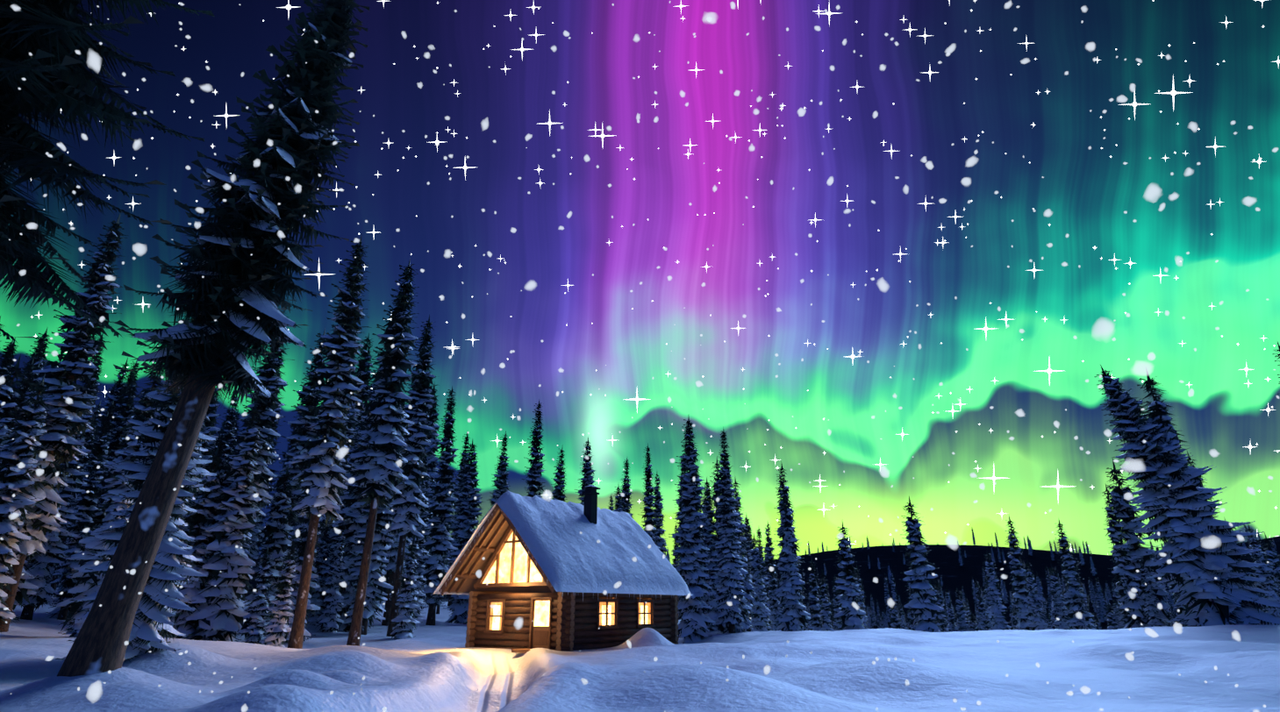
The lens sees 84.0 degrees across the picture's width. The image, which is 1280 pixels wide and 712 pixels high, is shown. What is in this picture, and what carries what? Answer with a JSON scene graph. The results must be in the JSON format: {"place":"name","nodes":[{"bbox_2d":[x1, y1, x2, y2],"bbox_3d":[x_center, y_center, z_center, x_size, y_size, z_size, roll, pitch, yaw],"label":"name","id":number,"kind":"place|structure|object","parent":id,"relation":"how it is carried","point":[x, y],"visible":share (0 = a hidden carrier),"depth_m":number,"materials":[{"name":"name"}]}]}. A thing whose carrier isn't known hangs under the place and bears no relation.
{"place":"outdoors","nodes":[
{"label":"outdoors","id":0,"kind":"place"},
{"bbox_2d":[0,0,1279,711],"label":"snowflakes","id":1,"kind":"object","parent":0,"point":[1153,192],"visible":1,"depth_m":3.97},
{"bbox_2d":[0,536,1279,711],"bbox_3d":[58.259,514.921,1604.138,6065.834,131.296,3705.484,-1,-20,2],"label":"snow ground","id":2,"kind":"structure","parent":0,"point":[437,668],"depth_m":17.00,"materials":[{"name":"white snow"}]},
{"bbox_2d":[0,337,18,386],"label":"spruce tree","id":3,"kind":"object","parent":2,"relation":"on","point":[8,355],"visible":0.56,"depth_m":66.90,"materials":[{"name":"green plant"}]},
{"bbox_2d":[0,353,27,464],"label":"spruce tree","id":4,"kind":"object","parent":2,"relation":"on","point":[8,391],"visible":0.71,"depth_m":30.26,"materials":[{"name":"green plant"}]},
{"bbox_2d":[9,357,37,434],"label":"spruce tree","id":5,"kind":"object","parent":2,"relation":"on","point":[26,387],"visible":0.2,"depth_m":31.18,"materials":[{"name":"green plant"}]},
{"bbox_2d":[0,372,52,632],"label":"spruce tree","id":6,"kind":"object","parent":2,"relation":"on","point":[15,478],"visible":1,"depth_m":21.50,"materials":[{"name":"green plant"}]},
{"bbox_2d":[9,457,54,622],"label":"spruce tree","id":7,"kind":"object","parent":2,"relation":"on","point":[25,589],"visible":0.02,"depth_m":29.93,"materials":[{"name":"green plant"}]},
{"bbox_2d":[15,328,53,404],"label":"spruce tree","id":8,"kind":"object","parent":2,"relation":"on","point":[38,353],"visible":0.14,"depth_m":54.90,"materials":[{"name":"green plant"}]},
{"bbox_2d":[18,333,107,620],"bbox_3d":[-27.283,5.404,33.756,2.545,14.186,2.237,-5,-20,13],"label":"spruce tree","id":9,"kind":"object","parent":2,"relation":"on","point":[40,567],"visible":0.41,"depth_m":32.77,"materials":[{"name":"green plant"}]},
{"bbox_2d":[0,214,128,632],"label":"spruce tree","id":10,"kind":"object","parent":2,"relation":"on","point":[80,346],"visible":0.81,"depth_m":23.97,"materials":[{"name":"green plant"}]},
{"bbox_2d":[50,414,97,590],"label":"spruce tree","id":11,"kind":"object","parent":2,"relation":"on","point":[80,469],"visible":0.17,"depth_m":57.83,"materials":[{"name":"green plant"}]},
{"bbox_2d":[45,458,113,618],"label":"spruce tree","id":12,"kind":"object","parent":2,"relation":"on","point":[102,487],"visible":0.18,"depth_m":38.94,"materials":[{"name":"green plant"}]},
{"bbox_2d":[50,410,111,620],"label":"spruce tree","id":13,"kind":"object","parent":2,"relation":"on","point":[86,504],"visible":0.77,"depth_m":37.72,"materials":[{"name":"green plant"}]},
{"bbox_2d":[48,400,116,590],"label":"spruce tree","id":14,"kind":"object","parent":2,"relation":"on","point":[110,408],"visible":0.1,"depth_m":50.23,"materials":[{"name":"green plant"}]},
{"bbox_2d":[48,362,164,636],"bbox_3d":[-16.183,4.455,22.224,2.457,9.712,2.291,10,-22,-25],"label":"spruce tree","id":15,"kind":"object","parent":2,"relation":"on","point":[114,504],"visible":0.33,"depth_m":21.66,"materials":[{"name":"green plant"}]},
{"bbox_2d":[0,0,214,343],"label":"spruce tree","id":16,"kind":"object","parent":2,"relation":"on","point":[43,32],"visible":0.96,"depth_m":11.28,"materials":[{"name":"green plant"}]},
{"bbox_2d":[93,357,130,443],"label":"spruce tree","id":17,"kind":"object","parent":2,"relation":"on","point":[112,396],"visible":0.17,"depth_m":100.54,"materials":[{"name":"green plant"}]},
{"bbox_2d":[97,380,136,499],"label":"spruce tree","id":18,"kind":"object","parent":2,"relation":"on","point":[124,414],"visible":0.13,"depth_m":93.46,"materials":[{"name":"green plant"}]},
{"bbox_2d":[104,366,135,459],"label":"spruce tree","id":19,"kind":"object","parent":2,"relation":"on","point":[118,404],"visible":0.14,"depth_m":98.15,"materials":[{"name":"green plant"}]},
{"bbox_2d":[109,359,140,420],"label":"spruce tree","id":20,"kind":"object","parent":2,"relation":"on","point":[137,364],"visible":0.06,"depth_m":101.91,"materials":[{"name":"green plant"}]},
{"bbox_2d":[55,319,221,663],"bbox_3d":[-11.890,3.244,17.884,2.949,9.448,3.126,9,-21,-23],"label":"spruce tree","id":21,"kind":"object","parent":2,"relation":"on","point":[171,569],"visible":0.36,"depth_m":17.11,"materials":[{"name":"green plant"}]},
{"bbox_2d":[158,443,226,640],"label":"spruce tree","id":22,"kind":"object","parent":2,"relation":"on","point":[205,502],"visible":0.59,"depth_m":32.21,"materials":[{"name":"green plant"}]},
{"bbox_2d":[177,387,224,543],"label":"spruce tree","id":23,"kind":"object","parent":2,"relation":"on","point":[210,420],"visible":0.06,"depth_m":40.43,"materials":[{"name":"green plant"}]},
{"bbox_2d":[181,431,228,629],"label":"spruce tree","id":24,"kind":"object","parent":2,"relation":"on","point":[221,471],"visible":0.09,"depth_m":34.07,"materials":[{"name":"green plant"}]},
{"bbox_2d":[57,0,369,677],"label":"spruce tree","id":25,"kind":"object","parent":2,"relation":"on","point":[239,251],"visible":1,"depth_m":14.48,"materials":[{"name":"green plant"}]},
{"bbox_2d":[177,400,264,642],"bbox_3d":[-18.874,7.894,33.191,3.378,12.418,3.176,17,-25,-39],"label":"spruce tree","id":26,"kind":"object","parent":2,"relation":"on","point":[218,616],"visible":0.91,"depth_m":32.37,"materials":[{"name":"green plant"}]},
{"bbox_2d":[215,391,239,479],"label":"spruce tree","id":27,"kind":"object","parent":2,"relation":"on","point":[231,425],"visible":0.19,"depth_m":58.55,"materials":[{"name":"green plant"}]},
{"bbox_2d":[217,309,289,521],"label":"spruce tree","id":28,"kind":"object","parent":2,"relation":"on","point":[267,376],"visible":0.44,"depth_m":36.02,"materials":[{"name":"green plant"}]},
{"bbox_2d":[235,545,274,644],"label":"spruce tree","id":29,"kind":"object","parent":2,"relation":"on","point":[258,609],"visible":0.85,"depth_m":31.03,"materials":[{"name":"green plant"}]},
{"bbox_2d":[241,368,283,600],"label":"spruce tree","id":30,"kind":"object","parent":2,"relation":"on","point":[253,554],"visible":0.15,"depth_m":79.75,"materials":[{"name":"green plant"}]},
{"bbox_2d":[237,464,298,635],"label":"spruce tree","id":31,"kind":"object","parent":2,"relation":"on","point":[277,529],"visible":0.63,"depth_m":38.10,"materials":[{"name":"green plant"}]},
{"bbox_2d":[257,539,300,648],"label":"spruce tree","id":32,"kind":"object","parent":2,"relation":"on","point":[278,627],"visible":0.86,"depth_m":30.81,"materials":[{"name":"green plant"}]},
{"bbox_2d":[268,328,326,571],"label":"spruce tree","id":33,"kind":"object","parent":2,"relation":"on","point":[309,399],"visible":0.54,"depth_m":41.99,"materials":[{"name":"green plant"}]},
{"bbox_2d":[284,514,326,643],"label":"spruce tree","id":34,"kind":"object","parent":2,"relation":"on","point":[300,545],"visible":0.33,"depth_m":34.36,"materials":[{"name":"green plant"}]},
{"bbox_2d":[305,522,331,626],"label":"spruce tree","id":35,"kind":"object","parent":2,"relation":"on","point":[322,562],"visible":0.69,"depth_m":46.02,"materials":[{"name":"green plant"}]},
{"bbox_2d":[278,235,371,649],"bbox_3d":[-13.847,3.154,31.745,2.823,19.462,3.343,-6,-21,20],"label":"spruce tree","id":36,"kind":"object","parent":2,"relation":"on","point":[318,461],"visible":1,"depth_m":31.53,"materials":[{"name":"green plant"}]},
{"bbox_2d":[289,334,363,602],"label":"spruce tree","id":37,"kind":"object","parent":2,"relation":"on","point":[352,422],"visible":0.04,"depth_m":70.99,"materials":[{"name":"green plant"}]},
{"bbox_2d":[302,373,351,579],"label":"spruce tree","id":38,"kind":"object","parent":2,"relation":"on","point":[323,521],"visible":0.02,"depth_m":61.12,"materials":[{"name":"green plant"}]},
{"bbox_2d":[314,523,347,632],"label":"spruce tree","id":39,"kind":"object","parent":2,"relation":"on","point":[329,619],"visible":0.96,"depth_m":42.16,"materials":[{"name":"green plant"}]},
{"bbox_2d":[321,404,367,604],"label":"spruce tree","id":40,"kind":"object","parent":2,"relation":"on","point":[347,475],"visible":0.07,"depth_m":50.23,"materials":[{"name":"green plant"}]},
{"bbox_2d":[315,342,399,632],"bbox_3d":[-18.554,8.265,48.850,5.168,21.075,4.393,-1,-20,3],"label":"spruce tree","id":41,"kind":"object","parent":2,"relation":"on","point":[351,512],"visible":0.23,"depth_m":47.00,"materials":[{"name":"green plant"}]},
{"bbox_2d":[346,332,375,471],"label":"spruce tree","id":42,"kind":"object","parent":2,"relation":"on","point":[362,374],"visible":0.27,"depth_m":129.78,"materials":[{"name":"green plant"}]},
{"bbox_2d":[340,387,401,635],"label":"spruce tree","id":43,"kind":"object","parent":2,"relation":"on","point":[379,561],"visible":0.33,"depth_m":43.07,"materials":[{"name":"green plant"}]},
{"bbox_2d":[344,258,422,646],"bbox_3d":[-12.823,4.154,35.556,3.355,20.479,3.464,13,-24,-29],"label":"spruce tree","id":44,"kind":"object","parent":2,"relation":"on","point":[379,468],"visible":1,"depth_m":35.24,"materials":[{"name":"green plant"}]},
{"bbox_2d":[381,370,421,626],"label":"spruce tree","id":45,"kind":"object","parent":2,"relation":"on","point":[390,572],"visible":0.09,"depth_m":50.68,"materials":[{"name":"green plant"}]},
{"bbox_2d":[389,539,422,639],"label":"spruce tree","id":46,"kind":"object","parent":2,"relation":"on","point":[404,621],"visible":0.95,"depth_m":38.11,"materials":[{"name":"green plant"}]},
{"bbox_2d":[378,314,436,636],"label":"spruce tree","id":47,"kind":"object","parent":2,"relation":"on","point":[406,513],"visible":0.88,"depth_m":41.62,"materials":[{"name":"green plant"}]},
{"bbox_2d":[398,451,431,619],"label":"spruce tree","id":48,"kind":"object","parent":2,"relation":"on","point":[422,559],"visible":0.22,"depth_m":67.08,"materials":[{"name":"green plant"}]},
{"bbox_2d":[419,385,440,605],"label":"spruce tree","id":49,"kind":"object","parent":2,"relation":"on","point":[432,463],"visible":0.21,"depth_m":116.50,"materials":[{"name":"green plant"}]},
{"bbox_2d":[418,386,461,625],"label":"spruce tree","id":50,"kind":"object","parent":2,"relation":"on","point":[439,545],"visible":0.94,"depth_m":58.28,"materials":[{"name":"green plant"}]},
{"bbox_2d":[443,432,470,606],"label":"spruce tree","id":51,"kind":"object","parent":2,"relation":"on","point":[459,477],"visible":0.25,"depth_m":142.48,"materials":[{"name":"green plant"}]},
{"bbox_2d":[443,440,484,624],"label":"spruce tree","id":52,"kind":"object","parent":2,"relation":"on","point":[468,510],"visible":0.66,"depth_m":68.23,"materials":[{"name":"green plant"}]},
{"bbox_2d":[486,430,510,513],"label":"spruce tree","id":53,"kind":"object","parent":2,"relation":"on","point":[501,485],"visible":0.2,"depth_m":68.26,"materials":[{"name":"green plant"}]},
{"bbox_2d":[522,400,546,498],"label":"spruce tree","id":54,"kind":"object","parent":2,"relation":"on","point":[535,471],"visible":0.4,"depth_m":65.88,"materials":[{"name":"green plant"}]},
{"bbox_2d":[550,448,567,501],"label":"spruce tree","id":55,"kind":"object","parent":2,"relation":"on","point":[557,493],"visible":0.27,"depth_m":75.44,"materials":[{"name":"green plant"}]},
{"bbox_2d":[433,485,693,653],"bbox_3d":[-3.309,10.026,34.112,7.400,7.569,10.120,-14,-24,33],"label":"log cabin","id":56,"kind":"object","parent":2,"relation":"on","point":[554,574],"visible":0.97,"depth_m":31.66,"materials":[{"name":"brown wood"}]},
{"bbox_2d":[574,437,595,505],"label":"spruce tree","id":57,"kind":"object","parent":2,"relation":"on","point":[587,479],"visible":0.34,"depth_m":79.33,"materials":[{"name":"green plant"}]},
{"bbox_2d":[615,457,635,518],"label":"spruce tree","id":58,"kind":"object","parent":2,"relation":"on","point":[625,504],"visible":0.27,"depth_m":82.89,"materials":[{"name":"green plant"}]},
{"bbox_2d":[637,443,660,549],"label":"spruce tree","id":59,"kind":"object","parent":2,"relation":"on","point":[649,515],"visible":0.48,"depth_m":80.83,"materials":[{"name":"green plant"}]},
{"bbox_2d":[651,473,671,559],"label":"spruce tree","id":60,"kind":"object","parent":2,"relation":"on","point":[659,519],"visible":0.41,"depth_m":116.00,"materials":[{"name":"green plant"}]},
{"bbox_2d":[671,455,686,612],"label":"spruce tree","id":61,"kind":"object","parent":2,"relation":"on","point":[679,513],"visible":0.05,"depth_m":107.73,"materials":[{"name":"green plant"}]},
{"bbox_2d":[668,417,719,643],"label":"spruce tree","id":62,"kind":"object","parent":2,"relation":"on","point":[695,621],"visible":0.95,"depth_m":44.56,"materials":[{"name":"green plant"}]},
{"bbox_2d":[699,477,720,630],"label":"spruce tree","id":63,"kind":"object","parent":2,"relation":"on","point":[709,537],"visible":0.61,"depth_m":55.02,"materials":[{"name":"green plant"}]},
{"bbox_2d":[709,457,724,631],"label":"spruce tree","id":64,"kind":"object","parent":2,"relation":"on","point":[715,492],"visible":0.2,"depth_m":57.28,"materials":[{"name":"green plant"}]},
{"bbox_2d":[712,429,746,633],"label":"spruce tree","id":65,"kind":"object","parent":2,"relation":"on","point":[730,562],"visible":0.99,"depth_m":48.43,"materials":[{"name":"green plant"}]},
{"bbox_2d":[709,481,755,634],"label":"spruce tree","id":66,"kind":"object","parent":2,"relation":"on","point":[743,608],"visible":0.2,"depth_m":48.85,"materials":[{"name":"green plant"}]},
{"bbox_2d":[730,479,757,632],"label":"spruce tree","id":67,"kind":"object","parent":2,"relation":"on","point":[749,588],"visible":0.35,"depth_m":59.25,"materials":[{"name":"green plant"}]},
{"bbox_2d":[743,528,756,631],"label":"spruce tree","id":68,"kind":"object","parent":2,"relation":"on","point":[752,594],"visible":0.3,"depth_m":66.04,"materials":[{"name":"green plant"}]},
{"bbox_2d":[749,533,772,631],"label":"spruce tree","id":69,"kind":"object","parent":2,"relation":"on","point":[759,621],"visible":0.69,"depth_m":71.44,"materials":[{"name":"green plant"}]},
{"bbox_2d":[755,529,772,627],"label":"spruce tree","id":70,"kind":"object","parent":2,"relation":"on","point":[761,547],"visible":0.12,"depth_m":116.88,"materials":[{"name":"green plant"}]},
{"bbox_2d":[763,522,778,629],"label":"spruce tree","id":71,"kind":"object","parent":2,"relation":"on","point":[768,557],"visible":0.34,"depth_m":136.05,"materials":[{"name":"green plant"}]},
{"bbox_2d":[766,567,779,630],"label":"spruce tree","id":72,"kind":"object","parent":2,"relation":"on","point":[774,603],"visible":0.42,"depth_m":87.23,"materials":[{"name":"green plant"}]},
{"bbox_2d":[772,464,807,630],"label":"spruce tree","id":73,"kind":"object","parent":2,"relation":"on","point":[783,489],"visible":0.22,"depth_m":62.08,"materials":[{"name":"green plant"}]},
{"bbox_2d":[773,492,814,631],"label":"spruce tree","id":74,"kind":"object","parent":2,"relation":"on","point":[795,617],"visible":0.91,"depth_m":57.77,"materials":[{"name":"green plant"}]},
{"bbox_2d":[804,558,822,631],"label":"spruce tree","id":75,"kind":"object","parent":2,"relation":"on","point":[814,607],"visible":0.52,"depth_m":121.67,"materials":[{"name":"green plant"}]},
{"bbox_2d":[817,572,835,631],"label":"spruce tree","id":76,"kind":"object","parent":2,"relation":"on","point":[825,612],"visible":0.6,"depth_m":101.95,"materials":[{"name":"green plant"}]},
{"bbox_2d":[829,575,843,630],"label":"spruce tree","id":77,"kind":"object","parent":2,"relation":"on","point":[836,625],"visible":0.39,"depth_m":171.63,"materials":[{"name":"green plant"}]},
{"bbox_2d":[830,522,869,630],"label":"spruce tree","id":78,"kind":"object","parent":2,"relation":"on","point":[849,615],"visible":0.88,"depth_m":55.06,"materials":[{"name":"green plant"}]},
{"bbox_2d":[854,565,869,629],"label":"spruce tree","id":79,"kind":"object","parent":2,"relation":"on","point":[861,597],"visible":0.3,"depth_m":169.22,"materials":[{"name":"green plant"}]},
{"bbox_2d":[889,598,903,629],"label":"spruce tree","id":80,"kind":"object","parent":2,"relation":"on","point":[896,623],"visible":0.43,"depth_m":150.03,"materials":[{"name":"green plant"}]},
{"bbox_2d":[899,496,948,632],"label":"spruce tree","id":81,"kind":"object","parent":2,"relation":"on","point":[919,577],"visible":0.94,"depth_m":52.85,"materials":[{"name":"green plant"}]},
{"bbox_2d":[932,578,949,632],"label":"spruce tree","id":82,"kind":"object","parent":2,"relation":"on","point":[942,617],"visible":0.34,"depth_m":99.14,"materials":[{"name":"green plant"}]},
{"bbox_2d":[946,601,957,632],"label":"spruce tree","id":83,"kind":"object","parent":2,"relation":"on","point":[950,616],"visible":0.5,"depth_m":232.38,"materials":[{"name":"green plant"}]},
{"bbox_2d":[952,589,970,631],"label":"spruce tree","id":84,"kind":"object","parent":2,"relation":"on","point":[962,625],"visible":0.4,"depth_m":106.86,"materials":[{"name":"green plant"}]},
{"bbox_2d":[974,589,991,631],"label":"spruce tree","id":85,"kind":"object","parent":2,"relation":"on","point":[983,624],"visible":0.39,"depth_m":100.36,"materials":[{"name":"green plant"}]},
{"bbox_2d":[982,579,993,630],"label":"spruce tree","id":86,"kind":"object","parent":2,"relation":"on","point":[987,604],"visible":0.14,"depth_m":147.89,"materials":[{"name":"green plant"}]},
{"bbox_2d":[982,552,1012,630],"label":"spruce tree","id":87,"kind":"object","parent":2,"relation":"on","point":[997,608],"visible":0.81,"depth_m":52.33,"materials":[{"name":"green plant"}]},
{"bbox_2d":[1004,515,1033,630],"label":"spruce tree","id":88,"kind":"object","parent":2,"relation":"on","point":[1019,594],"visible":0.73,"depth_m":78.36,"materials":[{"name":"green plant"}]},
{"bbox_2d":[1022,559,1051,630],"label":"spruce tree","id":89,"kind":"object","parent":2,"relation":"on","point":[1034,608],"visible":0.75,"depth_m":68.82,"materials":[{"name":"green plant"}]},
{"bbox_2d":[1047,564,1072,629],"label":"spruce tree","id":90,"kind":"object","parent":2,"relation":"on","point":[1059,609],"visible":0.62,"depth_m":72.21,"materials":[{"name":"green plant"}]},
{"bbox_2d":[1054,520,1097,629],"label":"spruce tree","id":91,"kind":"object","parent":2,"relation":"on","point":[1075,602],"visible":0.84,"depth_m":69.66,"materials":[{"name":"green plant"}]},
{"bbox_2d":[1104,600,1119,629],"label":"spruce tree","id":92,"kind":"object","parent":2,"relation":"on","point":[1111,622],"visible":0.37,"depth_m":95.51,"materials":[{"name":"green plant"}]},
{"bbox_2d":[1111,578,1129,629],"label":"spruce tree","id":93,"kind":"object","parent":2,"relation":"on","point":[1121,614],"visible":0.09,"depth_m":96.06,"materials":[{"name":"green plant"}]},
{"bbox_2d":[1101,484,1149,629],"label":"spruce tree","id":94,"kind":"object","parent":2,"relation":"on","point":[1126,578],"visible":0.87,"depth_m":58.31,"materials":[{"name":"green plant"}]},
{"bbox_2d":[1104,458,1177,627],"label":"spruce tree","id":95,"kind":"object","parent":2,"relation":"on","point":[1125,514],"visible":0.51,"depth_m":59.74,"materials":[{"name":"green plant"}]},
{"bbox_2d":[1138,556,1165,627],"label":"spruce tree","id":96,"kind":"object","parent":2,"relation":"on","point":[1153,613],"visible":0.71,"depth_m":52.40,"materials":[{"name":"green plant"}]},
{"bbox_2d":[1094,364,1279,625],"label":"spruce tree","id":97,"kind":"object","parent":2,"relation":"on","point":[1133,428],"visible":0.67,"depth_m":49.92,"materials":[{"name":"green plant"}]},
{"bbox_2d":[1136,371,1248,627],"bbox_3d":[38.247,10.536,50.621,4.957,20.616,5.166,6,-21,-17],"label":"spruce tree","id":98,"kind":"object","parent":2,"relation":"on","point":[1210,605],"visible":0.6,"depth_m":48.88,"materials":[{"name":"green plant"}]},
{"bbox_2d":[1244,525,1279,625],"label":"spruce tree","id":99,"kind":"object","parent":2,"relation":"on","point":[1262,572],"visible":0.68,"depth_m":50.81,"materials":[{"name":"green plant"}]},
{"bbox_2d":[1260,532,1279,596],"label":"spruce tree","id":100,"kind":"object","parent":2,"relation":"on","point":[1274,561],"visible":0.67,"depth_m":103.47,"materials":[{"name":"green plant"}]},
{"bbox_2d":[0,0,1279,564],"label":"sky","id":101,"kind":"structure","parent":0,"point":[1087,193],"materials":[{"name":"multicoloured"}]},
{"bbox_2d":[30,0,1279,555],"bbox_3d":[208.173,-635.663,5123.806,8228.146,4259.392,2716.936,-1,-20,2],"label":"stars","id":102,"kind":"object","parent":101,"relation":"in","point":[1173,93],"visible":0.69,"depth_m":5365.05,"materials":[{"name":"white"}]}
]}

